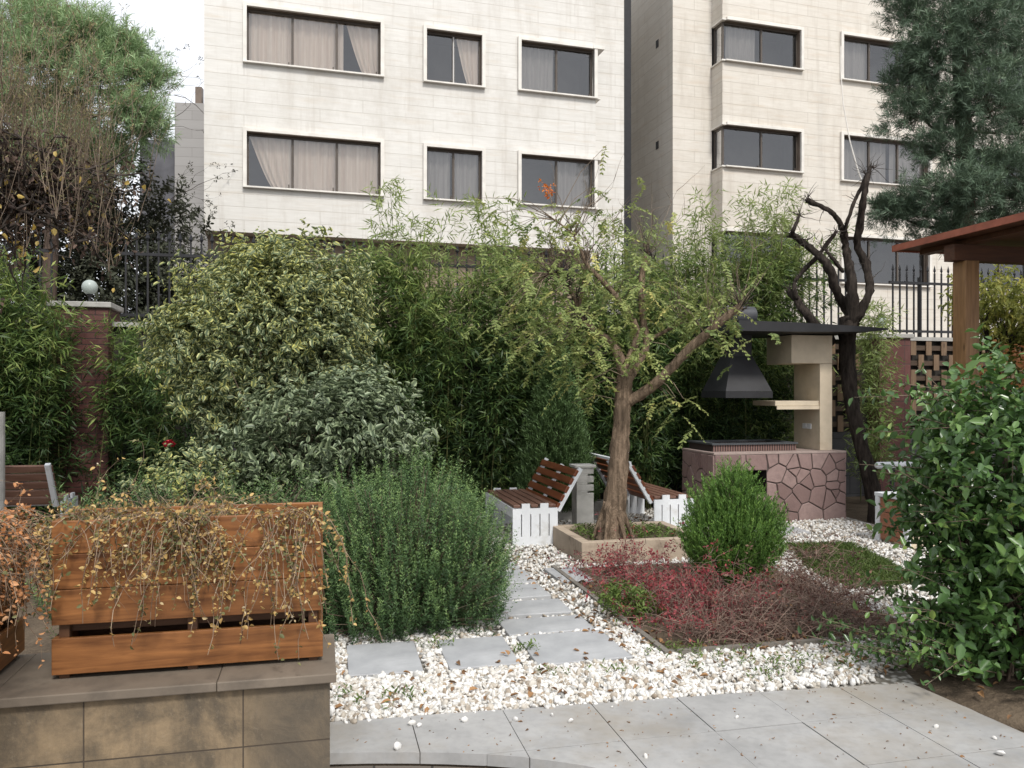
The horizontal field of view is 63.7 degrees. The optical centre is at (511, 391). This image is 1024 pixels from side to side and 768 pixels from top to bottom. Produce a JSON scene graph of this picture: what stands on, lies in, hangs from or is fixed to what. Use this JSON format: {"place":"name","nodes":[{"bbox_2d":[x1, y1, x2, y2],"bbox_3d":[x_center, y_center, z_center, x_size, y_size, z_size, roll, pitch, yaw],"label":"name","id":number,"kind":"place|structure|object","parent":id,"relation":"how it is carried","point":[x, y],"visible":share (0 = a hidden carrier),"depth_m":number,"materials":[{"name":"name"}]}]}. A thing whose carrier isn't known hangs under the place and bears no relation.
{"place":"outdoors","nodes":[
{"label":"outdoors","id":0,"kind":"place"},
{"bbox_2d":[0,0,203,308],"label":"sky","id":1,"kind":"structure","parent":0,"point":[181,22],"materials":[{"name":"white"}]},
{"bbox_2d":[140,87,207,302],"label":"apartment building","id":2,"kind":"structure","parent":0,"point":[188,148],"depth_m":32.09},
{"bbox_2d":[330,766,468,767],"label":"paving riser","id":3,"kind":"object","parent":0,"point":[395,767],"visible":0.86,"depth_m":3.75,"materials":[{"name":"stone"}]},
{"bbox_2d":[204,0,630,328],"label":"apartment building","id":4,"kind":"structure","parent":0,"point":[330,109],"depth_m":22.27,"materials":[{"name":"stone"}]},
{"bbox_2d":[243,1,384,77],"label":"window","id":5,"kind":"structure","parent":4,"relation":"in","point":[324,41],"depth_m":21.68,"materials":[{"name":"grey metal"}]},
{"bbox_2d":[243,127,384,196],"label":"window","id":6,"kind":"structure","parent":4,"relation":"in","point":[275,160],"depth_m":21.73,"materials":[{"name":"grey glass"}]},
{"bbox_2d":[423,24,485,88],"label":"window","id":7,"kind":"structure","parent":4,"relation":"in","point":[454,58],"depth_m":22.93,"materials":[{"name":"grey glass"}]},
{"bbox_2d":[423,142,485,202],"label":"window","id":8,"kind":"structure","parent":4,"relation":"in","point":[450,172],"depth_m":22.72,"materials":[{"name":"grey glass"}]},
{"bbox_2d":[518,36,604,102],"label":"window","id":9,"kind":"structure","parent":4,"relation":"in","point":[546,66],"depth_m":23.60,"materials":[{"name":"grey glass"}]},
{"bbox_2d":[518,150,604,211],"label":"window","id":10,"kind":"structure","parent":4,"relation":"in","point":[533,166],"depth_m":23.80,"materials":[{"name":"grey glass"}]},
{"bbox_2d":[19,496,1023,767],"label":"garden ground","id":11,"kind":"structure","parent":0,"point":[857,506],"depth_m":5.98,"materials":[{"name":"soil"}]},
{"bbox_2d":[0,412,4,510],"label":"grey post","id":12,"kind":"object","parent":11,"relation":"on","point":[2,458],"visible":0.65,"depth_m":8.18,"materials":[{"name":"metal"}]},
{"bbox_2d":[5,463,77,516],"bbox_3d":[-5.474,1.137,8.615,1.500,0.826,0.775,0,0,-11],"label":"park bench","id":13,"kind":"object","parent":11,"relation":"on","point":[41,482],"visible":0.71,"depth_m":8.49,"materials":[{"name":"brown wood"}]},
{"bbox_2d":[0,244,93,519],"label":"bamboo clump","id":14,"kind":"object","parent":11,"relation":"on","point":[16,351],"visible":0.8,"depth_m":9.76,"materials":[{"name":"green plant"}]},
{"bbox_2d":[25,480,120,638],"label":"feathery plant","id":15,"kind":"object","parent":11,"relation":"on","point":[41,598],"visible":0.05,"depth_m":4.39,"materials":[{"name":"plant"}]},
{"bbox_2d":[47,301,123,518],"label":"boundary pillar","id":16,"kind":"structure","parent":11,"relation":"on","point":[97,310],"depth_m":10.41,"materials":[{"name":"red brick"}]},
{"bbox_2d":[81,280,97,301],"bbox_3d":[-5.468,-1.297,10.671,0.194,0.313,0.191,0,0,0],"label":"pillar lamp","id":17,"kind":"object","parent":16,"relation":"on","point":[89,288],"visible":0.9,"depth_m":10.62,"materials":[{"name":"white glass"}]},
{"bbox_2d":[0,0,185,319],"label":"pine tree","id":18,"kind":"object","parent":11,"relation":"on","point":[106,40],"visible":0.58,"depth_m":15.16,"materials":[{"name":"green plant"}]},
{"bbox_2d":[0,0,203,312],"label":"broom tree","id":19,"kind":"object","parent":11,"relation":"on","point":[25,196],"visible":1,"depth_m":6.37,"materials":[{"name":"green plant"}]},
{"bbox_2d":[0,143,221,321],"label":"dark shrubbery","id":20,"kind":"object","parent":11,"relation":"on","point":[90,272],"visible":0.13,"depth_m":16.55,"materials":[{"name":"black plant"}]},
{"bbox_2d":[1,162,234,317],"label":"bare tree","id":21,"kind":"object","parent":11,"relation":"on","point":[173,202],"visible":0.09,"depth_m":18.46,"materials":[{"name":"brown plant"}]},
{"bbox_2d":[7,83,237,310],"bbox_3d":[-9.984,-2.675,18.788,6.981,8.858,6.893,0,0,28],"label":"bare tree","id":22,"kind":"object","parent":11,"relation":"on","point":[207,200],"visible":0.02,"depth_m":20.03,"materials":[{"name":"brown plant"}]},
{"bbox_2d":[12,42,249,263],"bbox_3d":[-10.800,-5.279,22.838,8.016,14.063,7.655,0,0,0],"label":"bare tree","id":23,"kind":"object","parent":11,"relation":"on","point":[168,121],"visible":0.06,"depth_m":23.78,"materials":[{"name":"brown plant"}]},
{"bbox_2d":[60,309,235,507],"bbox_3d":[-4.325,0.312,10.055,2.339,2.677,1.500,0,0,35],"label":"bamboo clump","id":24,"kind":"object","parent":11,"relation":"on","point":[153,436],"visible":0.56,"depth_m":10.12,"materials":[{"name":"green plant"}]},
{"bbox_2d":[162,440,175,498],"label":"rose","id":25,"kind":"object","parent":11,"relation":"on","point":[167,442],"visible":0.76,"depth_m":7.29,"materials":[{"name":"red plant"}]},
{"bbox_2d":[118,436,248,506],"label":"young bush","id":26,"kind":"object","parent":11,"relation":"on","point":[190,453],"visible":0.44,"depth_m":6.87,"materials":[{"name":"green plant"}]},
{"bbox_2d":[79,458,357,572],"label":"rosemary bush","id":27,"kind":"object","parent":11,"relation":"on","point":[299,492],"visible":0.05,"depth_m":6.62,"materials":[{"name":"green plant"}]},
{"bbox_2d":[125,217,394,502],"bbox_3d":[-2.533,-0.060,8.354,2.625,3.401,2.189,0,0,0],"label":"variegated shrub","id":28,"kind":"object","parent":11,"relation":"on","point":[323,324],"visible":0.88,"depth_m":7.96,"materials":[{"name":"green plant"}]},
{"bbox_2d":[176,353,444,551],"bbox_3d":[-1.808,0.639,7.372,2.406,1.997,1.667,0,0,0],"label":"variegated shrub","id":29,"kind":"object","parent":11,"relation":"on","point":[354,417],"visible":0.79,"depth_m":7.09,"materials":[{"name":"green plant"}]},
{"bbox_2d":[256,231,498,508],"bbox_3d":[-1.758,-0.241,10.875,3.434,3.782,1.708,0,0,-8],"label":"bamboo clump","id":30,"kind":"object","parent":11,"relation":"on","point":[423,370],"visible":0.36,"depth_m":10.75,"materials":[{"name":"green plant"}]},
{"bbox_2d":[346,174,471,495],"bbox_3d":[-1.357,-0.605,10.942,1.643,4.510,1.074,0,0,0],"label":"bamboo plume","id":31,"kind":"object","parent":11,"relation":"on","point":[379,200],"visible":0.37,"depth_m":10.86,"materials":[{"name":"green plant"}]},
{"bbox_2d":[296,437,524,643],"bbox_3d":[-0.796,1.068,5.958,1.791,1.465,1.588,0,0,0],"label":"rosemary bush","id":32,"kind":"object","parent":11,"relation":"on","point":[421,577],"visible":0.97,"depth_m":5.63,"materials":[{"name":"green plant"}]},
{"bbox_2d":[2,320,1023,525],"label":"boundary wall","id":33,"kind":"structure","parent":11,"relation":"on","point":[852,481],"depth_m":12.76,"materials":[{"name":"brick"}]},
{"bbox_2d":[0,231,57,318],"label":"iron fence","id":34,"kind":"object","parent":33,"relation":"on","point":[51,260],"visible":0.14,"depth_m":10.75,"materials":[{"name":"black metal"}]},
{"bbox_2d":[120,231,846,330],"bbox_3d":[0.246,-1.540,12.389,11.300,1.260,0.108,0,0,-14],"label":"iron fence","id":35,"kind":"object","parent":33,"relation":"on","point":[159,255],"visible":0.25,"depth_m":11.26,"materials":[{"name":"black metal"}]},
{"bbox_2d":[832,344,860,431],"bbox_3d":[5.172,-0.115,13.279,1.050,1.510,0.038,0,0,-14],"label":"woven screen","id":36,"kind":"object","parent":33,"relation":"attached to","point":[839,424],"visible":0.23,"depth_m":13.29,"materials":[{"name":"brown wood"}]},
{"bbox_2d":[911,341,952,425],"bbox_3d":[7.094,-0.115,13.757,1.350,1.510,0.038,0,0,-14],"label":"woven screen","id":37,"kind":"object","parent":33,"relation":"attached to","point":[928,348],"visible":0.24,"depth_m":13.70,"materials":[{"name":"brown wood"}]},
{"bbox_2d":[889,265,1021,337],"bbox_3d":[8.232,-1.540,14.378,3.880,1.260,0.108,0,0,-14],"label":"iron fence","id":38,"kind":"object","parent":33,"relation":"on","point":[919,283],"visible":0.52,"depth_m":14.06,"materials":[{"name":"black metal"}]},
{"bbox_2d":[979,342,1020,408],"bbox_3d":[8.690,-0.115,14.155,1.800,1.510,0.038,0,0,-14],"label":"woven screen","id":39,"kind":"object","parent":33,"relation":"attached to","point":[984,364],"visible":0.03,"depth_m":13.99,"materials":[{"name":"brown wood"}]},
{"bbox_2d":[640,185,734,481],"bbox_3d":[2.562,-0.668,12.031,1.491,4.637,1.336,0,0,0],"label":"bamboo plume","id":40,"kind":"object","parent":11,"relation":"on","point":[695,249],"visible":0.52,"depth_m":11.85,"materials":[{"name":"green plant"}]},
{"bbox_2d":[602,224,855,505],"bbox_3d":[3.053,-0.442,12.134,3.887,4.196,1.490,0,0,-14],"label":"bamboo clump","id":41,"kind":"object","parent":11,"relation":"on","point":[728,431],"visible":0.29,"depth_m":12.00,"materials":[{"name":"green plant"}]},
{"bbox_2d":[678,215,788,440],"bbox_3d":[3.272,-0.492,12.194,1.700,4.283,1.305,0,0,-38],"label":"bamboo plume","id":42,"kind":"object","parent":11,"relation":"on","point":[758,308],"visible":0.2,"depth_m":12.15,"materials":[{"name":"green plant"}]},
{"bbox_2d":[724,176,825,440],"bbox_3d":[3.879,-0.824,12.345,1.694,4.948,1.286,0,0,-39],"label":"bamboo plume","id":43,"kind":"object","parent":11,"relation":"on","point":[784,223],"visible":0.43,"depth_m":12.21,"materials":[{"name":"green plant"}]},
{"bbox_2d":[752,239,826,440],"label":"bamboo plume","id":44,"kind":"object","parent":11,"relation":"on","point":[803,291],"visible":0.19,"depth_m":12.36,"materials":[{"name":"green plant"}]},
{"bbox_2d":[631,0,1023,337],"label":"apartment building","id":45,"kind":"structure","parent":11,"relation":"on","point":[732,96],"depth_m":25.91,"materials":[{"name":"beige stone"}]},
{"bbox_2d":[711,16,804,70],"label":"window","id":46,"kind":"structure","parent":45,"relation":"in","point":[744,41],"depth_m":25.48,"materials":[{"name":"grey glass"}]},
{"bbox_2d":[711,121,804,173],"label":"window","id":47,"kind":"structure","parent":45,"relation":"in","point":[737,145],"depth_m":26.18,"materials":[{"name":"grey glass"}]},
{"bbox_2d":[711,228,804,277],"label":"window","id":48,"kind":"structure","parent":45,"relation":"in","point":[730,230],"depth_m":25.64,"materials":[{"name":"grey glass"}]},
{"bbox_2d":[840,46,867,199],"bbox_3d":[10.358,-8.185,24.965,0.775,4.773,0.220,0,0,24],"label":"cable","id":49,"kind":"object","parent":45,"relation":"hanging from","point":[845,115],"visible":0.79,"depth_m":24.97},
{"bbox_2d":[840,31,930,89],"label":"window","id":50,"kind":"structure","parent":45,"relation":"in","point":[861,60],"depth_m":26.58,"materials":[{"name":"grey glass"}]},
{"bbox_2d":[840,131,931,187],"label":"window","id":51,"kind":"structure","parent":45,"relation":"in","point":[864,150],"depth_m":26.73,"materials":[{"name":"grey glass"}]},
{"bbox_2d":[840,233,932,287],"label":"window","id":52,"kind":"structure","parent":45,"relation":"in","point":[883,254],"depth_m":27.67,"materials":[{"name":"grey glass"}]},
{"bbox_2d":[972,52,1023,98],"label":"window","id":53,"kind":"structure","parent":45,"relation":"in","point":[975,52],"depth_m":28.97,"materials":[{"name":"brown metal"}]},
{"bbox_2d":[979,263,1023,291],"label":"window","id":54,"kind":"structure","parent":45,"relation":"in","point":[984,267],"depth_m":29.13,"materials":[{"name":"grey glass"}]},
{"bbox_2d":[775,153,892,522],"bbox_3d":[4.347,-0.735,11.159,1.540,5.049,0.793,0,0,17],"label":"bare tree","id":55,"kind":"object","parent":11,"relation":"on","point":[852,308],"visible":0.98,"depth_m":10.98,"materials":[{"name":"brown plant"}]},
{"bbox_2d":[832,289,907,500],"bbox_3d":[5.505,0.015,12.634,1.311,3.270,1.248,0,0,0],"label":"bamboo plume","id":56,"kind":"object","parent":11,"relation":"on","point":[870,364],"visible":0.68,"depth_m":12.51,"materials":[{"name":"green plant"}]},
{"bbox_2d":[858,333,913,491],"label":"boundary pillar","id":57,"kind":"structure","parent":11,"relation":"on","point":[903,351],"depth_m":13.30,"materials":[{"name":"brown brick"}]},
{"bbox_2d":[874,461,950,490],"bbox_3d":[5.363,1.292,10.580,1.601,0.816,0.088,0,0,-13],"label":"garden rail","id":58,"kind":"object","parent":11,"relation":"on","point":[901,463],"visible":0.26,"depth_m":10.43,"materials":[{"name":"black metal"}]},
{"bbox_2d":[853,0,1023,337],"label":"pine tree","id":59,"kind":"object","parent":11,"relation":"on","point":[966,192],"visible":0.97,"depth_m":16.33,"materials":[{"name":"green plant"}]},
{"bbox_2d":[892,212,1023,476],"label":"pergola","id":60,"kind":"object","parent":11,"relation":"on","point":[967,250],"visible":0.57,"depth_m":9.22,"materials":[{"name":"brown wood"}]},
{"bbox_2d":[905,655,1023,731],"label":"soil mound","id":61,"kind":"object","parent":11,"relation":"on","point":[1001,700],"visible":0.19,"depth_m":4.46,"materials":[{"name":"brown soil"}]},
{"bbox_2d":[797,323,1023,690],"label":"glossy shrub","id":62,"kind":"object","parent":61,"relation":"on","point":[972,521],"visible":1,"depth_m":4.60,"materials":[{"name":"green plant"}]},
{"bbox_2d":[937,264,1023,480],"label":"lime tree","id":63,"kind":"object","parent":11,"relation":"on","point":[1012,315],"visible":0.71,"depth_m":11.51,"materials":[{"name":"green plant"}]},
{"bbox_2d":[979,339,1023,489],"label":"autumn shrub","id":64,"kind":"object","parent":11,"relation":"on","point":[1019,365],"visible":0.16,"depth_m":10.13,"materials":[{"name":"orange plant"}]},
{"bbox_2d":[329,508,943,714],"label":"gravel ground","id":65,"kind":"structure","parent":0,"point":[893,676],"depth_m":6.07,"materials":[{"name":"white gravel"}]},
{"bbox_2d":[347,641,423,677],"bbox_3d":[-0.789,1.653,5.052,0.433,0.054,0.593,0,0,-12],"label":"stepping stone","id":66,"kind":"object","parent":65,"relation":"on","point":[370,660],"visible":0.71,"depth_m":5.03,"materials":[{"name":"stone"}]},
{"bbox_2d":[402,226,478,492],"bbox_3d":[-0.940,-0.348,11.104,1.038,3.997,1.290,0,0,21],"label":"bamboo plume","id":67,"kind":"object","parent":65,"relation":"on","point":[445,270],"visible":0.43,"depth_m":10.95,"materials":[{"name":"green plant"}]},
{"bbox_2d":[437,636,519,671],"bbox_3d":[-0.218,1.652,5.171,0.441,0.054,0.569,0,0,-13],"label":"stepping stone","id":68,"kind":"object","parent":65,"relation":"on","point":[476,652],"visible":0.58,"depth_m":5.14,"materials":[{"name":"stone"}]},
{"bbox_2d":[450,187,540,512],"bbox_3d":[-0.198,-0.574,11.297,1.334,4.448,1.122,0,0,0],"label":"bamboo plume","id":69,"kind":"object","parent":65,"relation":"on","point":[478,216],"visible":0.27,"depth_m":11.15,"materials":[{"name":"green plant"}]},
{"bbox_2d":[499,558,519,569],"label":"stepping stone","id":70,"kind":"object","parent":65,"relation":"on","point":[516,566],"visible":0.16,"depth_m":7.67,"materials":[{"name":"stone"}]},
{"bbox_2d":[505,570,536,584],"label":"stepping stone","id":71,"kind":"object","parent":65,"relation":"on","point":[520,580],"visible":0.33,"depth_m":7.18,"materials":[{"name":"stone"}]},
{"bbox_2d":[494,584,550,601],"bbox_3d":[-0.008,1.649,6.705,0.576,0.054,0.414,0,1,-13],"label":"stepping stone","id":72,"kind":"object","parent":65,"relation":"on","point":[529,592],"visible":0.39,"depth_m":6.66,"materials":[{"name":"stone"}]},
{"bbox_2d":[488,598,572,619],"bbox_3d":[0.115,1.650,6.229,0.602,0.054,0.398,0,0,-12],"label":"stepping stone","id":73,"kind":"object","parent":65,"relation":"on","point":[537,608],"visible":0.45,"depth_m":6.18,"materials":[{"name":"stone"}]},
{"bbox_2d":[486,458,582,546],"bbox_3d":[0.227,1.237,9.607,0.795,0.826,1.500,0,0,-13],"label":"park bench","id":74,"kind":"object","parent":65,"relation":"on","point":[519,503],"visible":0.94,"depth_m":9.01,"materials":[{"name":"wood"}]},
{"bbox_2d":[497,615,593,636],"bbox_3d":[0.236,1.656,5.779,0.620,0.054,0.378,0,0,-13],"label":"stepping stone","id":75,"kind":"object","parent":65,"relation":"on","point":[546,625],"visible":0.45,"depth_m":5.75,"materials":[{"name":"stone"}]},
{"bbox_2d":[508,328,602,513],"bbox_3d":[0.553,0.419,10.735,1.179,2.562,1.109,0,0,-13],"label":"cypress","id":76,"kind":"object","parent":65,"relation":"on","point":[555,427],"visible":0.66,"depth_m":10.54,"materials":[{"name":"green plant"}]},
{"bbox_2d":[544,567,591,585],"bbox_3d":[0.498,1.650,7.364,0.308,0.054,0.536,0,0,-13],"label":"stepping stone","id":77,"kind":"object","parent":65,"relation":"on","point":[553,573],"visible":0.45,"depth_m":7.33,"materials":[{"name":"stone"}]},
{"bbox_2d":[517,630,632,665],"bbox_3d":[0.383,1.652,5.275,0.606,0.055,0.599,0,0,-13],"label":"stepping stone","id":78,"kind":"object","parent":65,"relation":"on","point":[556,649],"visible":0.6,"depth_m":5.24,"materials":[{"name":"stone"}]},
{"bbox_2d":[455,240,700,514],"bbox_3d":[0.855,-0.231,11.426,3.482,3.763,1.796,0,0,-21],"label":"bamboo clump","id":79,"kind":"object","parent":65,"relation":"on","point":[599,430],"visible":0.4,"depth_m":11.19,"materials":[{"name":"green plant"}]},
{"bbox_2d":[530,499,627,520],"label":"kerb","id":80,"kind":"structure","parent":65,"relation":"on","point":[598,504],"depth_m":10.66,"materials":[{"name":"grey concrete"}]},
{"bbox_2d":[569,463,595,523],"bbox_3d":[0.839,1.255,9.790,0.260,0.790,0.240,0,0,-13],"label":"notched post","id":81,"kind":"object","parent":65,"relation":"on","point":[582,503],"visible":0.76,"depth_m":9.70,"materials":[{"name":"grey concrete"}]},
{"bbox_2d":[562,210,671,484],"bbox_3d":[1.523,-0.460,11.823,1.627,4.221,1.179,0,0,0],"label":"bamboo plume","id":82,"kind":"object","parent":65,"relation":"on","point":[623,261],"visible":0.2,"depth_m":11.77,"materials":[{"name":"green plant"}]},
{"bbox_2d":[553,521,687,564],"bbox_3d":[1.181,1.573,8.575,1.300,0.255,1.080,0,0,-13],"label":"raised bed","id":83,"kind":"object","parent":65,"relation":"on","point":[566,538],"visible":0.45,"depth_m":8.11,"materials":[{"name":"beige stone"}]},
{"bbox_2d":[459,146,782,539],"bbox_3d":[1.022,-0.487,8.174,3.143,4.022,2.004,0,0,0],"label":"pruned tree","id":84,"kind":"object","parent":83,"relation":"on","point":[612,514],"visible":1,"depth_m":8.19,"materials":[{"name":"green plant"}]},
{"bbox_2d":[570,520,677,539],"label":"bed weeds","id":85,"kind":"object","parent":83,"relation":"on","point":[649,529],"visible":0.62,"depth_m":8.56,"materials":[{"name":"green plant"}]},
{"bbox_2d":[330,608,939,723],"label":"white pebbles","id":86,"kind":"object","parent":65,"relation":"on","point":[579,683],"visible":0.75,"depth_m":4.67,"materials":[{"name":"white gravel"}]},
{"bbox_2d":[333,607,899,709],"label":"gravel weeds","id":87,"kind":"object","parent":86,"relation":"on","point":[531,642],"visible":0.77,"depth_m":4.96,"materials":[{"name":"green plant"}]},
{"bbox_2d":[330,508,949,648],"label":"white pebbles","id":88,"kind":"object","parent":65,"relation":"on","point":[886,548],"visible":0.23,"depth_m":7.84,"materials":[{"name":"white gravel"}]},
{"bbox_2d":[874,490,1001,548],"bbox_3d":[4.700,1.380,9.043,1.252,0.540,0.540,0,0,-13],"label":"planter box","id":89,"kind":"object","parent":88,"relation":"on","point":[878,508],"visible":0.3,"depth_m":9.02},
{"bbox_2d":[590,453,693,527],"bbox_3d":[1.562,1.228,10.316,0.815,0.845,1.550,0,0,-13],"label":"park bench","id":90,"kind":"object","parent":65,"relation":"on","point":[669,505],"visible":0.69,"depth_m":9.66,"materials":[{"name":"white wood"}]},
{"bbox_2d":[334,517,1011,718],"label":"fallen leaves","id":91,"kind":"object","parent":65,"relation":"on","point":[981,693],"visible":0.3,"depth_m":5.04,"materials":[{"name":"brown plant"}]},
{"bbox_2d":[551,562,915,657],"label":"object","id":92,"kind":"object","parent":65,"relation":"on","point":[663,635],"visible":0.29,"depth_m":5.77,"materials":[{"name":"stone"}]},
{"bbox_2d":[591,577,666,618],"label":"ground plant","id":93,"kind":"object","parent":92,"relation":"on","point":[615,591],"visible":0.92,"depth_m":6.03,"materials":[{"name":"green plant"}]},
{"bbox_2d":[544,512,806,645],"bbox_3d":[1.245,1.332,6.665,1.760,0.677,2.928,0,0,-9],"label":"barberry shrub","id":94,"kind":"object","parent":92,"relation":"on","point":[652,582],"visible":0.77,"depth_m":6.25,"materials":[{"name":"red plant"}]},
{"bbox_2d":[672,454,795,587],"bbox_3d":[1.868,1.113,6.958,1.018,1.174,1.024,0,0,0],"label":"arborvitae","id":95,"kind":"object","parent":92,"relation":"on","point":[738,518],"visible":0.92,"depth_m":6.79,"materials":[{"name":"green plant"}]},
{"bbox_2d":[632,550,907,650],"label":"barberry shrub","id":96,"kind":"object","parent":92,"relation":"on","point":[721,632],"visible":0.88,"depth_m":5.46,"materials":[{"name":"red plant"}]},
{"bbox_2d":[754,526,810,535],"bbox_3d":[3.049,1.651,9.682,0.794,0.055,0.421,0,0,-13],"label":"stepping stone","id":97,"kind":"object","parent":65,"relation":"on","point":[800,530],"visible":0.22,"depth_m":9.63,"materials":[{"name":"stone"}]},
{"bbox_2d":[682,306,887,521],"bbox_3d":[3.549,0.285,10.905,2.301,2.829,1.280,0,0,-13],"label":"stone barbecue","id":98,"kind":"object","parent":65,"relation":"on","point":[804,473],"visible":0.74,"depth_m":10.67,"materials":[{"name":"stone"}]},
{"bbox_2d":[330,683,1023,767],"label":"paving","id":99,"kind":"structure","parent":0,"point":[792,730],"depth_m":3.94,"materials":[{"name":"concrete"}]},
{"bbox_2d":[394,741,401,749],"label":"pebble","id":100,"kind":"object","parent":99,"relation":"on","point":[397,745],"visible":1,"depth_m":3.77,"materials":[{"name":"white stone"}]},
{"bbox_2d":[330,718,529,767],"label":"paving joints","id":101,"kind":"object","parent":99,"relation":"on","point":[448,764],"visible":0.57,"depth_m":3.75,"materials":[{"name":"grey concrete"}]},
{"bbox_2d":[353,684,1022,767],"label":"paving litter","id":102,"kind":"object","parent":99,"relation":"on","point":[962,756],"visible":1,"depth_m":4.00,"materials":[{"name":"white plant"}]},
{"bbox_2d":[678,517,918,661],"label":"barberry shrub","id":103,"kind":"object","parent":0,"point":[805,582],"visible":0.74,"depth_m":6.02,"materials":[{"name":"red plant"}]},
{"bbox_2d":[788,539,916,589],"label":"lawn","id":104,"kind":"structure","parent":0,"point":[875,560],"depth_m":7.75,"materials":[{"name":"green plant"}]},
{"label":"ground","id":105,"kind":"structure","parent":0,"visible":0},
{"bbox_2d":[0,634,335,767],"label":"retaining wall","id":106,"kind":"structure","parent":105,"relation":"on","point":[266,714],"depth_m":3.51,"materials":[{"name":"stone"}]},
{"bbox_2d":[0,510,24,669],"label":"timber planter","id":107,"kind":"object","parent":106,"relation":"on","point":[8,643],"visible":0.33,"depth_m":3.72,"materials":[{"name":"orange wood"}]},
{"bbox_2d":[0,480,57,668],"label":"trailing shrub","id":108,"kind":"object","parent":107,"relation":"in","point":[15,532],"visible":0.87,"depth_m":3.47,"materials":[{"name":"orange plant"}]},
{"bbox_2d":[52,502,322,678],"bbox_3d":[-1.461,0.893,3.840,1.130,0.680,0.400,0,0,-13],"label":"timber planter","id":109,"kind":"object","parent":106,"relation":"on","point":[163,640],"visible":0.68,"depth_m":3.65,"materials":[{"name":"orange wood"}]},
{"bbox_2d":[0,439,382,665],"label":"trailing shrub","id":110,"kind":"object","parent":109,"relation":"in","point":[218,510],"visible":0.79,"depth_m":3.58,"materials":[{"name":"brown plant"}]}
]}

